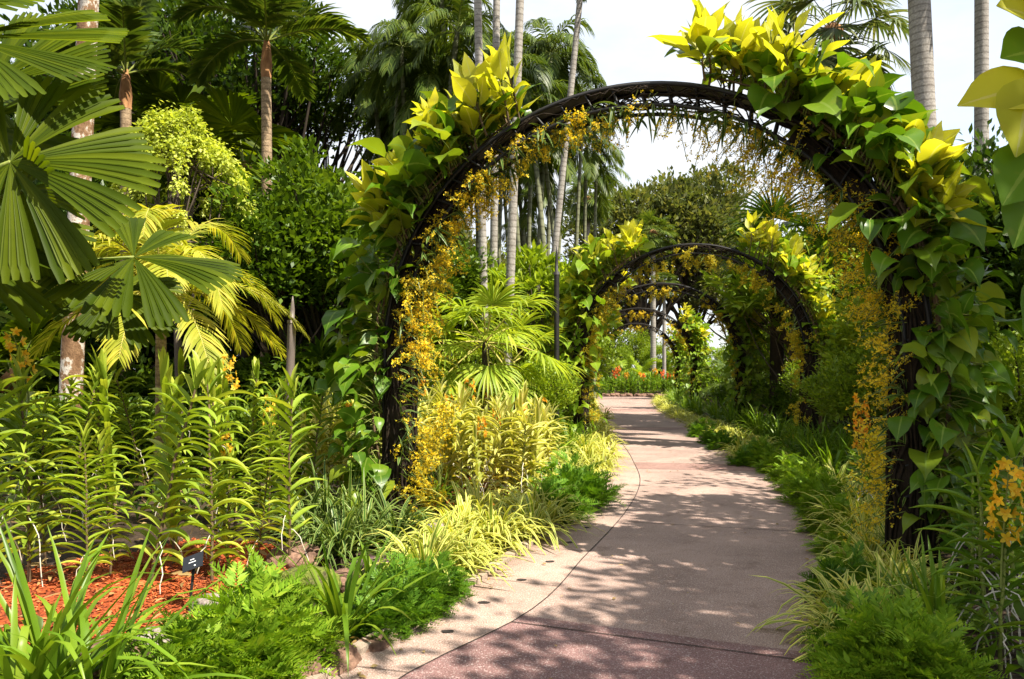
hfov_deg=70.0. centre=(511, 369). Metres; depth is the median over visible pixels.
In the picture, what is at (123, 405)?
orchid plant
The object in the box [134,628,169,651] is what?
rock
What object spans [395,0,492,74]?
thin palm
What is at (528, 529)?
spider plant
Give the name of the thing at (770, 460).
fern
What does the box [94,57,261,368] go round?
fan palm
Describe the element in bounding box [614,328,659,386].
shrub tree
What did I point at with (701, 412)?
strap plant
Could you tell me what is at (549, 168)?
thin palm
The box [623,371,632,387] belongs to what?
orchid plant
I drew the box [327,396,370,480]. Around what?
orchid plant
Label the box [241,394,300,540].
orchid plant
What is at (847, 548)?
fern
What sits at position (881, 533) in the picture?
spider plant
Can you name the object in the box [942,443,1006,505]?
hedge shrub
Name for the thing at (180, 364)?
orchid plant
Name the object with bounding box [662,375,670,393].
orchid plant
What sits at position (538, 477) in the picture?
spider plant
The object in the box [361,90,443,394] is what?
thin palm
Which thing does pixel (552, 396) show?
shrub tree
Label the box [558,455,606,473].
spider plant
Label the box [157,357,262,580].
orchid plant
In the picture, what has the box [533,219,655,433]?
climbing vine
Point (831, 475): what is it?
fern
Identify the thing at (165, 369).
orchid plant
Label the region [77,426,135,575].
orchid plant
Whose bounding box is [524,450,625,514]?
fern
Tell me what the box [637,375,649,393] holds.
orchid plant
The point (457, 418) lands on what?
orchid plant
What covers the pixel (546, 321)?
shrub tree
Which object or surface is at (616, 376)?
orchid plant
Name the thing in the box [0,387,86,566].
orchid plant
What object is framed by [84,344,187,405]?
hedge shrub
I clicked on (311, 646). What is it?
fern
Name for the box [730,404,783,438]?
strap plant
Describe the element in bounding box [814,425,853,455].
strap plant
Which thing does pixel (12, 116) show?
broadleaf tree
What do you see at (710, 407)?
strap plant
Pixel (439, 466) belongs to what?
spray orchid
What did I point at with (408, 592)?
fern
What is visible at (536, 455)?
orchid plant
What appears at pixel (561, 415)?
hedge shrub
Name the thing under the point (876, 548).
spider plant
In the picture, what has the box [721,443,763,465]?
fern
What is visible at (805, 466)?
fern
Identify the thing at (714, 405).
strap plant
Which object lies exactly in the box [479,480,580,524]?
spider plant
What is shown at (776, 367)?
fan palm
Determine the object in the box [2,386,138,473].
hedge shrub
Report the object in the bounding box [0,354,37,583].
orchid plant
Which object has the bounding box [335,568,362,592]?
rock
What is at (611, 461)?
spider plant
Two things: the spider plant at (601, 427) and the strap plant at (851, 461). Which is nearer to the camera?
the strap plant at (851, 461)
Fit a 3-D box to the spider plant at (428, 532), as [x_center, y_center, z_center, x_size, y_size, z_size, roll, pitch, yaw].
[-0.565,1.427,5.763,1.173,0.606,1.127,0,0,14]
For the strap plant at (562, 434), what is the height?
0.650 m
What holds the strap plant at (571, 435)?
on the ground at (136, 538)
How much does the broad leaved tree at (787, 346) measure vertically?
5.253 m
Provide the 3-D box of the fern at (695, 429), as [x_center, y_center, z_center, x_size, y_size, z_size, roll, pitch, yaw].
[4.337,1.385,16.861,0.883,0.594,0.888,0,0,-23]
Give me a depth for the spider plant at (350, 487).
6.37 m
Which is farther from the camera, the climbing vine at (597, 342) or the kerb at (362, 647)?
the climbing vine at (597, 342)
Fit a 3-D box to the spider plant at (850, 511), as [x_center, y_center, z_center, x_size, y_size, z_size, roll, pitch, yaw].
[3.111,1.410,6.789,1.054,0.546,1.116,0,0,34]
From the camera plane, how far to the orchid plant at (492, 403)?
10.25 m
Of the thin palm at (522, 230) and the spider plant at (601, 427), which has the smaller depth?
the spider plant at (601, 427)
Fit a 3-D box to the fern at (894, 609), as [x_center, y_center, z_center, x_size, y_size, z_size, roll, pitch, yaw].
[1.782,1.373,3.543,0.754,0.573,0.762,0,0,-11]
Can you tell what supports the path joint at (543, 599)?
on the path
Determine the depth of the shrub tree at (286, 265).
10.66 m
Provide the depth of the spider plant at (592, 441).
13.81 m
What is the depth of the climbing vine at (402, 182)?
6.52 m
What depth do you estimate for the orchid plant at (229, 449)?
5.01 m
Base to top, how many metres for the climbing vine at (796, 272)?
4.352 m
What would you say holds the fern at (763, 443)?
on the ground at (136, 538)
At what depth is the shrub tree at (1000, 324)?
9.78 m
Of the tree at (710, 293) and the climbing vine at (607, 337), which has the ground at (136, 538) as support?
the tree at (710, 293)
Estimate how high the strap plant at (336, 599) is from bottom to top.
0.690 m
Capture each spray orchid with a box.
[417,418,455,504]
[418,416,449,481]
[424,397,462,499]
[844,424,885,510]
[850,448,885,533]
[856,425,885,539]
[862,447,948,561]
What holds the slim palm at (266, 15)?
on the ground at (136, 538)
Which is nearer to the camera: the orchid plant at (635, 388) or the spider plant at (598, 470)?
the spider plant at (598, 470)
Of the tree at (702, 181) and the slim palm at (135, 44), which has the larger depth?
the tree at (702, 181)
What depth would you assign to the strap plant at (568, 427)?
14.29 m
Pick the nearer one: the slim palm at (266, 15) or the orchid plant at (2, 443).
the orchid plant at (2, 443)
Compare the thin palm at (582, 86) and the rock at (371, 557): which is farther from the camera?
the thin palm at (582, 86)
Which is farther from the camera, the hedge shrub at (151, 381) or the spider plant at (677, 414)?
the spider plant at (677, 414)
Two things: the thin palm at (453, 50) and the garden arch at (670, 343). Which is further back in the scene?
the garden arch at (670, 343)
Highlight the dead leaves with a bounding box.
[0,475,514,674]
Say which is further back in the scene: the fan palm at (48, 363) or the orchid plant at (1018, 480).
the fan palm at (48, 363)
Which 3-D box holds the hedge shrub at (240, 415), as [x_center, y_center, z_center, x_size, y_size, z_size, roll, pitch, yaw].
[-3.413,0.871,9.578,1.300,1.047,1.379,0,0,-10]
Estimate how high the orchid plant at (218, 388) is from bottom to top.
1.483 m
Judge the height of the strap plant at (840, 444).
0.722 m
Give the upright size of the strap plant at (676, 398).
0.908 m
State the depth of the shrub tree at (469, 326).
15.64 m
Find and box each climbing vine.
[306,29,540,514]
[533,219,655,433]
[568,271,636,414]
[596,318,622,388]
[648,0,1023,563]
[665,320,689,392]
[678,302,719,403]
[718,282,773,418]
[734,210,848,437]
[957,0,1023,330]
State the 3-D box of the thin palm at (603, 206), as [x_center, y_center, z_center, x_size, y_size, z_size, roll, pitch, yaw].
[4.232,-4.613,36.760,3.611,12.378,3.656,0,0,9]
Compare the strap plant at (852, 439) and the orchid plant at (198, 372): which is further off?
the strap plant at (852, 439)
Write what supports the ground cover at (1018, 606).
on the ground at (136, 538)
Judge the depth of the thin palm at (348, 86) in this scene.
25.98 m
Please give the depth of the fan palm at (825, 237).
16.29 m
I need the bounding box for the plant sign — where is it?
[182,551,203,610]
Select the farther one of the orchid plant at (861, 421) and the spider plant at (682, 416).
the spider plant at (682, 416)
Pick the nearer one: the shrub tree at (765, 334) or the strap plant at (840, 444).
the strap plant at (840, 444)
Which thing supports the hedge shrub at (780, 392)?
on the ground at (136, 538)
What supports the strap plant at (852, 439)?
on the ground at (136, 538)
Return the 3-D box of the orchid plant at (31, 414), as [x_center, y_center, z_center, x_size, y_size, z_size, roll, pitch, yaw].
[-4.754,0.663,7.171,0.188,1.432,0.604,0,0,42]
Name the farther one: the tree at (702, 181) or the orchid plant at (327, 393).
the tree at (702, 181)
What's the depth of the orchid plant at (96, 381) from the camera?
6.35 m
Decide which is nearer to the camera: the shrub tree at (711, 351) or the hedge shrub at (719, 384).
the hedge shrub at (719, 384)
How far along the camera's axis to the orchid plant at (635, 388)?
42.19 m
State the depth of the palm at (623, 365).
51.19 m
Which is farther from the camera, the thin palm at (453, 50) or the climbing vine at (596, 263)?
the thin palm at (453, 50)
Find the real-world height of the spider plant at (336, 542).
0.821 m
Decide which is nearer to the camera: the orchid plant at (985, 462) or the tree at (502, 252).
the orchid plant at (985, 462)
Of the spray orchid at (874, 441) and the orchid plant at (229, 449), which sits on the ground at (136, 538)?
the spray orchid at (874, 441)
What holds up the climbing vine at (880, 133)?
attached to the garden arch at (841, 173)
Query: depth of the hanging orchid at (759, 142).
6.00 m
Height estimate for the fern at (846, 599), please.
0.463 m
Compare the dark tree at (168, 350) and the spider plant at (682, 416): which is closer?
the dark tree at (168, 350)
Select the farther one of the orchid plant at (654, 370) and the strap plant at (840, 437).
the orchid plant at (654, 370)
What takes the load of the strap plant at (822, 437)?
on the ground at (136, 538)
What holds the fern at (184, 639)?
on the ground at (136, 538)
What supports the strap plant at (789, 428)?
on the ground at (136, 538)
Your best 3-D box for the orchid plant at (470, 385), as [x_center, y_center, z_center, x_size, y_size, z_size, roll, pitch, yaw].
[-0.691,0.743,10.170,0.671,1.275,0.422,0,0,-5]
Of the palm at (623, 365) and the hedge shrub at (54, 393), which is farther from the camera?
the palm at (623, 365)
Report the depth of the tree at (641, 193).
58.60 m
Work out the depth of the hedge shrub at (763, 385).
20.84 m
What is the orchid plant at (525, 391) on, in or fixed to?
on the ground at (136, 538)
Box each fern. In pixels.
[98,596,245,678]
[132,610,256,678]
[155,595,282,678]
[162,543,364,677]
[187,561,337,678]
[241,594,345,678]
[273,584,328,628]
[332,583,425,642]
[341,554,450,636]
[357,544,429,597]
[359,550,472,621]
[416,548,478,604]
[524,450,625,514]
[525,468,600,523]
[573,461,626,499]
[686,416,720,437]
[696,425,730,444]
[704,424,745,450]
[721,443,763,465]
[741,437,773,452]
[743,434,794,468]
[751,444,790,473]
[761,451,801,481]
[767,459,816,492]
[771,456,837,505]
[779,454,818,481]
[789,469,872,519]
[792,489,860,535]
[794,584,972,678]
[795,586,907,662]
[799,465,844,496]
[801,515,864,557]
[803,588,975,678]
[813,535,871,580]
[857,603,1010,678]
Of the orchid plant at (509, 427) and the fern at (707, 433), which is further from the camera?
the fern at (707, 433)
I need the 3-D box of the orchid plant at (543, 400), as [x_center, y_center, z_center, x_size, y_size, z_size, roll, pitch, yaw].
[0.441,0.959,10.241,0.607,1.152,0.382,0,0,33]
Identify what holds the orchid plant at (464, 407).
on the ground at (136, 538)
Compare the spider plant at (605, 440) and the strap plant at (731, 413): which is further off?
the strap plant at (731, 413)
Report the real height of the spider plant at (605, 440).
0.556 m
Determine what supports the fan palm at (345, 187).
on the ground at (136, 538)
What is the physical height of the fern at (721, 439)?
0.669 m
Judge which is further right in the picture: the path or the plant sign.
the path
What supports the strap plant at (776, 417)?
on the ground at (136, 538)
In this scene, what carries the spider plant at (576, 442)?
on the ground at (136, 538)
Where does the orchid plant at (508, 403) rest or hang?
on the mulch bed at (455, 494)
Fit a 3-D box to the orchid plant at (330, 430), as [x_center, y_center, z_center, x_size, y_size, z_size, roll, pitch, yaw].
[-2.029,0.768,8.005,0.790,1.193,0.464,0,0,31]
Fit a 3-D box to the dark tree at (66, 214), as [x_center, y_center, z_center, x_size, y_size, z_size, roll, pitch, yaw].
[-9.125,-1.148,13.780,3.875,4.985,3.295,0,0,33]
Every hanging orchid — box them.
[381,90,934,560]
[577,245,819,438]
[589,285,743,408]
[595,309,693,391]
[596,325,677,396]
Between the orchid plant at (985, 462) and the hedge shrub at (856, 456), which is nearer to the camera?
the orchid plant at (985, 462)
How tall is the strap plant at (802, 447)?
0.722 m
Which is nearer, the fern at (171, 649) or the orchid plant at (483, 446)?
the fern at (171, 649)
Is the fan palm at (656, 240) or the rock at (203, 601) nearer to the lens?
the rock at (203, 601)
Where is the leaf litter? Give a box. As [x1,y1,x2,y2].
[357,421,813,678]
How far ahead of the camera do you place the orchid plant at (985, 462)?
6.18 m
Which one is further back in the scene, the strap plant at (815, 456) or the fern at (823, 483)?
the strap plant at (815, 456)
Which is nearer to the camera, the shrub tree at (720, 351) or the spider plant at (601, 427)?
the spider plant at (601, 427)
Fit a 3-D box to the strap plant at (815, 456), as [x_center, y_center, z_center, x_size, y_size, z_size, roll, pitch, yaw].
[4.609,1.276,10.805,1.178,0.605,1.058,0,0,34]
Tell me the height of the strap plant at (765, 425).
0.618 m
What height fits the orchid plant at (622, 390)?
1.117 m
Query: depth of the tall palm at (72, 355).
9.49 m
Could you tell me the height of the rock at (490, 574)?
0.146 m
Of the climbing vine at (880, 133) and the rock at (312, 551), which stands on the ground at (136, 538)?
the rock at (312, 551)
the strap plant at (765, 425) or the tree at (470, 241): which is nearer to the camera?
the strap plant at (765, 425)
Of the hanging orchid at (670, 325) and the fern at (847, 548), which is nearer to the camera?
the fern at (847, 548)
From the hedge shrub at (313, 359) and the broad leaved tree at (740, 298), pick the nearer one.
the hedge shrub at (313, 359)
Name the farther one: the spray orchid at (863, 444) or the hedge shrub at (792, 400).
the hedge shrub at (792, 400)
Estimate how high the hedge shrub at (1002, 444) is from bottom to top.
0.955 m
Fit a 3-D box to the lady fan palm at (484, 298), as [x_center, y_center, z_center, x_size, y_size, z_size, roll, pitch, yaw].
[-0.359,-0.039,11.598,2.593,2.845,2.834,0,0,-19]
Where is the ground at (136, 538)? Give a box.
[0,370,1023,678]
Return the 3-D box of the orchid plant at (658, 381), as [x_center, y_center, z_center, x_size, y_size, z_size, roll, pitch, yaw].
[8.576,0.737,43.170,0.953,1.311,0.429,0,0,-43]
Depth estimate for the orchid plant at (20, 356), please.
4.68 m
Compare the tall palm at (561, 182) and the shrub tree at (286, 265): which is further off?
the tall palm at (561, 182)
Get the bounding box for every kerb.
[305,400,610,678]
[653,403,826,552]
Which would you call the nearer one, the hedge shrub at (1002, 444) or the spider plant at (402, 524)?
the spider plant at (402, 524)
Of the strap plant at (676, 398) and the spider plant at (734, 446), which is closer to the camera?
the spider plant at (734, 446)
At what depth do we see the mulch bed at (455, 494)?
8.21 m
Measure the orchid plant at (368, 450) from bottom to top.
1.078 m
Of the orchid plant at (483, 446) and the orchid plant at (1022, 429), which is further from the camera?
the orchid plant at (483, 446)
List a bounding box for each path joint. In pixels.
[398,425,639,678]
[512,621,809,660]
[623,521,786,530]
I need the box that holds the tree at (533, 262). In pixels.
[461,240,623,389]
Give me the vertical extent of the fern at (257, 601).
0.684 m
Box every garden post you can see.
[282,296,296,486]
[554,246,559,435]
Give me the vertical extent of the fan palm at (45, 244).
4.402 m
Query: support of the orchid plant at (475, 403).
on the mulch bed at (455, 494)
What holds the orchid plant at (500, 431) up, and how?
on the mulch bed at (455, 494)
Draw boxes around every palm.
[0,0,242,350]
[0,302,114,460]
[27,0,213,378]
[28,203,309,493]
[56,0,98,471]
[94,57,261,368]
[163,87,337,363]
[168,0,373,380]
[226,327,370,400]
[313,37,406,157]
[331,179,353,210]
[341,92,391,164]
[352,18,439,151]
[354,21,443,134]
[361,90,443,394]
[364,112,427,390]
[378,53,466,136]
[386,33,470,188]
[388,112,459,242]
[391,0,469,48]
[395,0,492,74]
[398,0,512,389]
[418,273,572,416]
[418,308,519,421]
[441,307,585,400]
[445,32,553,374]
[468,116,523,266]
[472,152,505,266]
[473,32,547,262]
[474,0,487,364]
[486,162,555,247]
[486,170,532,251]
[487,29,568,90]
[489,0,499,365]
[498,122,585,411]
[499,60,582,387]
[500,30,588,246]
[501,213,551,258]
[502,159,568,246]
[502,180,571,236]
[503,0,523,365]
[522,14,605,288]
[522,39,603,266]
[548,89,612,260]
[550,0,586,273]
[553,124,625,246]
[563,176,615,243]
[568,155,631,398]
[572,76,621,254]
[601,360,641,380]
[620,353,671,379]
[634,209,679,387]
[644,362,674,378]
[647,268,679,378]
[689,354,761,406]
[712,179,836,419]
[742,0,910,227]
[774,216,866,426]
[908,0,936,127]
[974,0,988,171]
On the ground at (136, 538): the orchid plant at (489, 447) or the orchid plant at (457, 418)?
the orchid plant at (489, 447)
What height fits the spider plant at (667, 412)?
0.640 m
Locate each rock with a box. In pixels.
[80,633,140,676]
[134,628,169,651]
[191,592,227,612]
[266,540,323,568]
[271,660,321,678]
[281,565,341,602]
[311,641,361,675]
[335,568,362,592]
[347,555,391,573]
[359,634,390,652]
[469,566,492,576]
[610,393,619,396]
[646,393,653,396]
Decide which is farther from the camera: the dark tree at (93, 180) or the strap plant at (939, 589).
the dark tree at (93, 180)
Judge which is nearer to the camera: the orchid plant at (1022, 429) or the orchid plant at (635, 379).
the orchid plant at (1022, 429)
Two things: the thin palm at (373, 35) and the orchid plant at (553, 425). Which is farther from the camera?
the thin palm at (373, 35)
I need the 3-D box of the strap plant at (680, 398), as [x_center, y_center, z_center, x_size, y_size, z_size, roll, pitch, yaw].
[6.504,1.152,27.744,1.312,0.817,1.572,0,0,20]
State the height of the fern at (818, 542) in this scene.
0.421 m
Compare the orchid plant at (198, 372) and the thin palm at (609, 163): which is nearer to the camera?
the orchid plant at (198, 372)
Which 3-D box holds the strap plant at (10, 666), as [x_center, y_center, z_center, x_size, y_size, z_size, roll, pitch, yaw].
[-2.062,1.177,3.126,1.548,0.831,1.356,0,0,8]
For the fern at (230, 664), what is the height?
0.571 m
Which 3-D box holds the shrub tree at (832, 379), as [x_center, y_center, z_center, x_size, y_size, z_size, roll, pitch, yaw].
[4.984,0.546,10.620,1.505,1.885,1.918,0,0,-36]
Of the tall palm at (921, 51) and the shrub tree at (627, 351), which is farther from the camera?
the shrub tree at (627, 351)
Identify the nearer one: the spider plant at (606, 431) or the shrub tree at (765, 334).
the spider plant at (606, 431)
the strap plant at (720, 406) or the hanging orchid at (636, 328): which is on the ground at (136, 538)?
the strap plant at (720, 406)
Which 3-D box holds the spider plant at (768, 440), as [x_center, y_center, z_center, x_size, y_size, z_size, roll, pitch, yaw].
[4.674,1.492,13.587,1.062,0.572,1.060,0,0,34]
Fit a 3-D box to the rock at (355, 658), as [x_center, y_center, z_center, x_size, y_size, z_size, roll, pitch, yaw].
[-0.969,1.577,3.857,0.355,0.228,0.360,0,0,-15]
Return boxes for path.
[327,397,829,678]
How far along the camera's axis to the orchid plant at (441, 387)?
10.42 m
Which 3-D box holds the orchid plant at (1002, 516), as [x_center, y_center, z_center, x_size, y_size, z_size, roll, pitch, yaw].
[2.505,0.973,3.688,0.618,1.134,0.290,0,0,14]
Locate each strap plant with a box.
[0,513,190,678]
[0,524,250,678]
[0,553,217,678]
[232,532,452,673]
[332,535,401,592]
[528,431,590,461]
[549,421,580,443]
[552,432,586,455]
[556,422,599,449]
[560,411,588,441]
[569,414,599,440]
[664,386,689,407]
[671,391,691,405]
[671,396,690,407]
[676,394,704,413]
[684,391,710,405]
[684,395,707,415]
[692,396,719,415]
[694,396,728,412]
[697,397,725,419]
[703,392,734,418]
[710,400,753,421]
[713,397,744,425]
[730,401,779,428]
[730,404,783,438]
[736,409,775,429]
[750,412,794,439]
[750,414,788,436]
[754,407,790,430]
[762,420,791,442]
[763,423,811,453]
[772,413,801,441]
[777,423,834,459]
[779,417,827,447]
[785,415,844,455]
[790,422,850,446]
[790,434,857,465]
[790,435,858,476]
[799,423,855,463]
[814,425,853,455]
[815,535,1023,655]
[827,423,878,454]
[831,435,868,478]
[832,434,870,480]
[857,534,1022,646]
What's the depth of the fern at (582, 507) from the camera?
7.50 m
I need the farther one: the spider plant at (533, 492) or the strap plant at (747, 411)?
the strap plant at (747, 411)
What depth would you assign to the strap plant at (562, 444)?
11.15 m
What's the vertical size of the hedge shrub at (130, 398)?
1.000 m
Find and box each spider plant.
[243,481,362,545]
[249,452,399,540]
[257,488,375,568]
[261,480,396,564]
[300,462,407,545]
[311,474,417,565]
[331,481,425,541]
[352,473,449,553]
[361,510,513,590]
[374,507,505,579]
[398,500,525,567]
[408,480,546,551]
[419,520,529,582]
[430,472,511,518]
[439,491,562,562]
[447,481,556,515]
[472,485,605,551]
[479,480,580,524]
[482,495,569,555]
[487,475,595,534]
[505,463,557,492]
[558,447,591,467]
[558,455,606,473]
[564,440,620,467]
[570,437,600,452]
[573,431,611,452]
[573,432,615,459]
[577,450,632,471]
[580,457,621,479]
[584,431,601,443]
[587,431,628,450]
[591,425,608,436]
[592,418,618,438]
[594,439,630,460]
[598,415,617,426]
[599,408,616,418]
[599,422,622,437]
[661,403,681,414]
[663,408,685,416]
[665,406,688,419]
[675,410,690,421]
[678,417,698,427]
[682,414,708,424]
[704,415,735,426]
[710,436,757,456]
[713,420,743,434]
[718,426,746,434]
[729,426,757,443]
[731,427,752,437]
[740,434,786,448]
[747,566,936,652]
[763,449,822,475]
[769,566,888,630]
[782,578,919,661]
[784,568,953,630]
[789,490,884,537]
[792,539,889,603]
[798,452,860,485]
[798,464,877,490]
[800,530,911,574]
[804,483,884,534]
[804,505,884,557]
[806,551,934,626]
[808,482,881,511]
[816,480,876,508]
[816,523,961,583]
[823,498,881,538]
[827,501,882,545]
[827,539,980,626]
[830,466,876,499]
[851,513,952,563]
[867,530,957,599]
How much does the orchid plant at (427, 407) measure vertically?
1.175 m
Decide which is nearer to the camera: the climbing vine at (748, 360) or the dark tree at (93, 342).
the dark tree at (93, 342)
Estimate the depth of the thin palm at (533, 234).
32.65 m
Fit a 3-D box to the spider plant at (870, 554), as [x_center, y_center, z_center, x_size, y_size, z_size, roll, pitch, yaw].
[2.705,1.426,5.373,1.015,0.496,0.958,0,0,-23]
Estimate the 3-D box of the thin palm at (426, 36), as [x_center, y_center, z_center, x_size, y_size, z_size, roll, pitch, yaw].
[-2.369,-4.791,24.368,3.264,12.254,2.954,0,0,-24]
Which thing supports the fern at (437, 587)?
on the ground at (136, 538)
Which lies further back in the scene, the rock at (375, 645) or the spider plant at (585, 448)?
the spider plant at (585, 448)
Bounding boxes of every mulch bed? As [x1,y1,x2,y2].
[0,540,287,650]
[420,475,507,509]
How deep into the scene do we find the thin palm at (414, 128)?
24.69 m
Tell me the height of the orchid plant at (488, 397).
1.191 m
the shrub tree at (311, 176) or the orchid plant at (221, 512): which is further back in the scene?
the shrub tree at (311, 176)
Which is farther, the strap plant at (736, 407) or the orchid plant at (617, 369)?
the orchid plant at (617, 369)
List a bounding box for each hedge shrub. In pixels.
[0,354,118,395]
[0,355,51,379]
[0,393,57,471]
[2,384,94,457]
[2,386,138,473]
[33,350,139,401]
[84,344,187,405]
[84,394,134,409]
[128,348,217,410]
[128,389,207,453]
[141,343,259,406]
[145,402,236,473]
[183,329,321,405]
[193,386,257,419]
[220,396,292,468]
[229,381,331,438]
[238,332,345,417]
[238,385,351,469]
[306,344,432,407]
[526,410,560,426]
[559,406,568,433]
[682,362,730,399]
[702,361,753,382]
[708,377,730,397]
[708,378,734,405]
[722,375,769,411]
[760,378,797,418]
[779,387,798,416]
[844,408,886,429]
[847,430,885,483]
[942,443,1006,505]
[989,428,1007,457]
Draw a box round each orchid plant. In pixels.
[0,327,44,563]
[0,352,75,586]
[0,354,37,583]
[0,369,11,470]
[0,372,61,506]
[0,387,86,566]
[41,413,125,588]
[44,363,119,530]
[44,373,89,489]
[58,344,133,504]
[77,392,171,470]
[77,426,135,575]
[88,348,119,523]
[95,356,162,499]
[124,349,224,593]
[142,374,194,527]
[147,346,206,563]
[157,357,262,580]
[172,347,189,479]
[199,429,257,568]
[200,357,232,561]
[205,357,225,511]
[214,354,246,531]
[235,427,290,563]
[238,356,275,492]
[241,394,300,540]
[253,362,326,559]
[256,386,310,506]
[263,377,302,496]
[287,394,338,502]
[292,373,341,500]
[297,393,353,486]
[301,388,332,467]
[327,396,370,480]
[327,402,351,492]
[341,407,381,461]
[418,373,433,476]
[418,386,441,471]
[418,397,458,482]
[420,387,443,420]
[423,372,458,451]
[424,393,452,458]
[425,388,483,479]
[426,383,457,419]
[431,380,477,493]
[435,399,493,485]
[443,377,480,413]
[444,388,480,474]
[453,383,491,440]
[456,416,487,500]
[465,393,505,479]
[467,404,497,490]
[472,408,503,488]
[475,389,551,494]
[479,384,513,427]
[482,392,534,427]
[483,385,504,412]
[483,419,522,495]
[486,392,521,472]
[492,411,525,487]
[504,398,561,484]
[511,388,557,477]
[513,395,553,490]
[515,380,528,439]
[527,393,553,457]
[527,399,572,461]
[533,397,562,467]
[601,378,609,393]
[608,369,621,392]
[608,375,616,392]
[613,365,622,388]
[616,377,627,393]
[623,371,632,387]
[625,373,633,392]
[629,372,637,390]
[631,375,642,393]
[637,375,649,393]
[642,375,656,392]
[652,368,657,392]
[652,371,660,392]
[658,380,664,393]
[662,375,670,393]
[840,392,877,502]
[910,433,1023,667]
[932,445,1001,598]
[940,456,1023,678]
[956,423,1023,620]
[974,461,1023,631]
[976,435,990,523]
[978,419,1009,562]
[984,450,1023,589]
[1000,418,1023,526]
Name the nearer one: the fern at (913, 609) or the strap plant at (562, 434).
the fern at (913, 609)
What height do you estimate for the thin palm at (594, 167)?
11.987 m
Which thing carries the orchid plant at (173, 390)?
on the ground at (136, 538)
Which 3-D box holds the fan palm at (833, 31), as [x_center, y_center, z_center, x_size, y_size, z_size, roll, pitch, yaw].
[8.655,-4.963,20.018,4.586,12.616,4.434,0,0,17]
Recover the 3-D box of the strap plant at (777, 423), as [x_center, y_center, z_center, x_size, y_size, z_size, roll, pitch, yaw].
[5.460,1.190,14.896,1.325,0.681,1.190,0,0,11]
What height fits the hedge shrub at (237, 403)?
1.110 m
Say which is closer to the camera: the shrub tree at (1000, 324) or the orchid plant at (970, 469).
the orchid plant at (970, 469)
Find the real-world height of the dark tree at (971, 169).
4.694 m
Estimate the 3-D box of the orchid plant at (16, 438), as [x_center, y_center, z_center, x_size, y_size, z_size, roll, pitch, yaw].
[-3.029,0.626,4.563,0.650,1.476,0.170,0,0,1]
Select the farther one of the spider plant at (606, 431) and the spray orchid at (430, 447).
the spider plant at (606, 431)
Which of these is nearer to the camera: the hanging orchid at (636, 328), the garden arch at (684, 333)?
the garden arch at (684, 333)
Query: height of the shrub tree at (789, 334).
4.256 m
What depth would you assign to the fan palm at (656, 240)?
49.82 m
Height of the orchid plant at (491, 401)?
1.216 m
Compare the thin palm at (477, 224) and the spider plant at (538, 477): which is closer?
the spider plant at (538, 477)
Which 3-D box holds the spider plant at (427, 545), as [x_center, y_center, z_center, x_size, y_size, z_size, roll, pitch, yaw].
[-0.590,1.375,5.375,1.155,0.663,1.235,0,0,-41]
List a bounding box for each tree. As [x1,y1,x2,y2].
[0,0,276,367]
[0,167,58,369]
[3,74,99,182]
[3,181,135,371]
[10,46,105,358]
[19,131,105,230]
[29,223,167,378]
[56,0,387,181]
[64,171,194,350]
[90,194,256,386]
[110,100,269,463]
[142,140,304,357]
[152,182,299,362]
[185,180,350,364]
[194,40,390,184]
[210,134,465,355]
[222,185,348,358]
[297,191,492,355]
[418,283,524,375]
[425,236,501,385]
[459,219,475,250]
[461,240,623,389]
[461,288,559,366]
[466,236,506,267]
[498,353,582,414]
[556,172,731,370]
[590,334,621,378]
[604,297,650,376]
[606,158,781,371]
[608,345,633,376]
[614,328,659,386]
[637,341,673,376]
[679,249,767,343]
[684,341,713,370]
[697,222,849,415]
[712,344,731,363]
[718,314,789,382]
[748,228,865,356]
[760,307,796,379]
[765,314,796,368]
[777,359,857,397]
[786,302,881,434]
[790,344,888,455]
[808,242,941,389]
[838,143,1023,370]
[843,305,1023,422]
[860,117,1023,363]
[941,315,1023,482]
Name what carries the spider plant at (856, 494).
on the ground at (136, 538)
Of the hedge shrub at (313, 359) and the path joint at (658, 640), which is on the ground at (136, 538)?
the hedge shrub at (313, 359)
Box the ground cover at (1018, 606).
[0,410,1023,678]
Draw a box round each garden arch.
[381,81,940,569]
[571,243,819,435]
[589,282,748,419]
[591,323,680,398]
[608,307,698,399]
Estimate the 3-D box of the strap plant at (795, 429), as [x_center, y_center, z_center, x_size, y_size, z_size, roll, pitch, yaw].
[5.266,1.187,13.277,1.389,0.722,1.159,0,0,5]
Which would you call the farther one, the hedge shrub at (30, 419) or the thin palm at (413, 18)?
the thin palm at (413, 18)
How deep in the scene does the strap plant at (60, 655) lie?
3.42 m
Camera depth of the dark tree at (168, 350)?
15.02 m
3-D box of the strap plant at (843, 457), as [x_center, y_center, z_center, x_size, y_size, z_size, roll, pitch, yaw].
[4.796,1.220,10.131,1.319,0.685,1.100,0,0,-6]
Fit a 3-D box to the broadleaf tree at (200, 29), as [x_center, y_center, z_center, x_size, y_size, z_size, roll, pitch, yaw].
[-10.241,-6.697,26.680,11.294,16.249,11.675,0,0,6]
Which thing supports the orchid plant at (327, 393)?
on the ground at (136, 538)
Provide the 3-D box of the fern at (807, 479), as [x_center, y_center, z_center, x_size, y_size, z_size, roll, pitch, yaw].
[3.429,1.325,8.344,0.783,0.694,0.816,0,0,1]
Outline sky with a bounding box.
[0,0,1023,368]

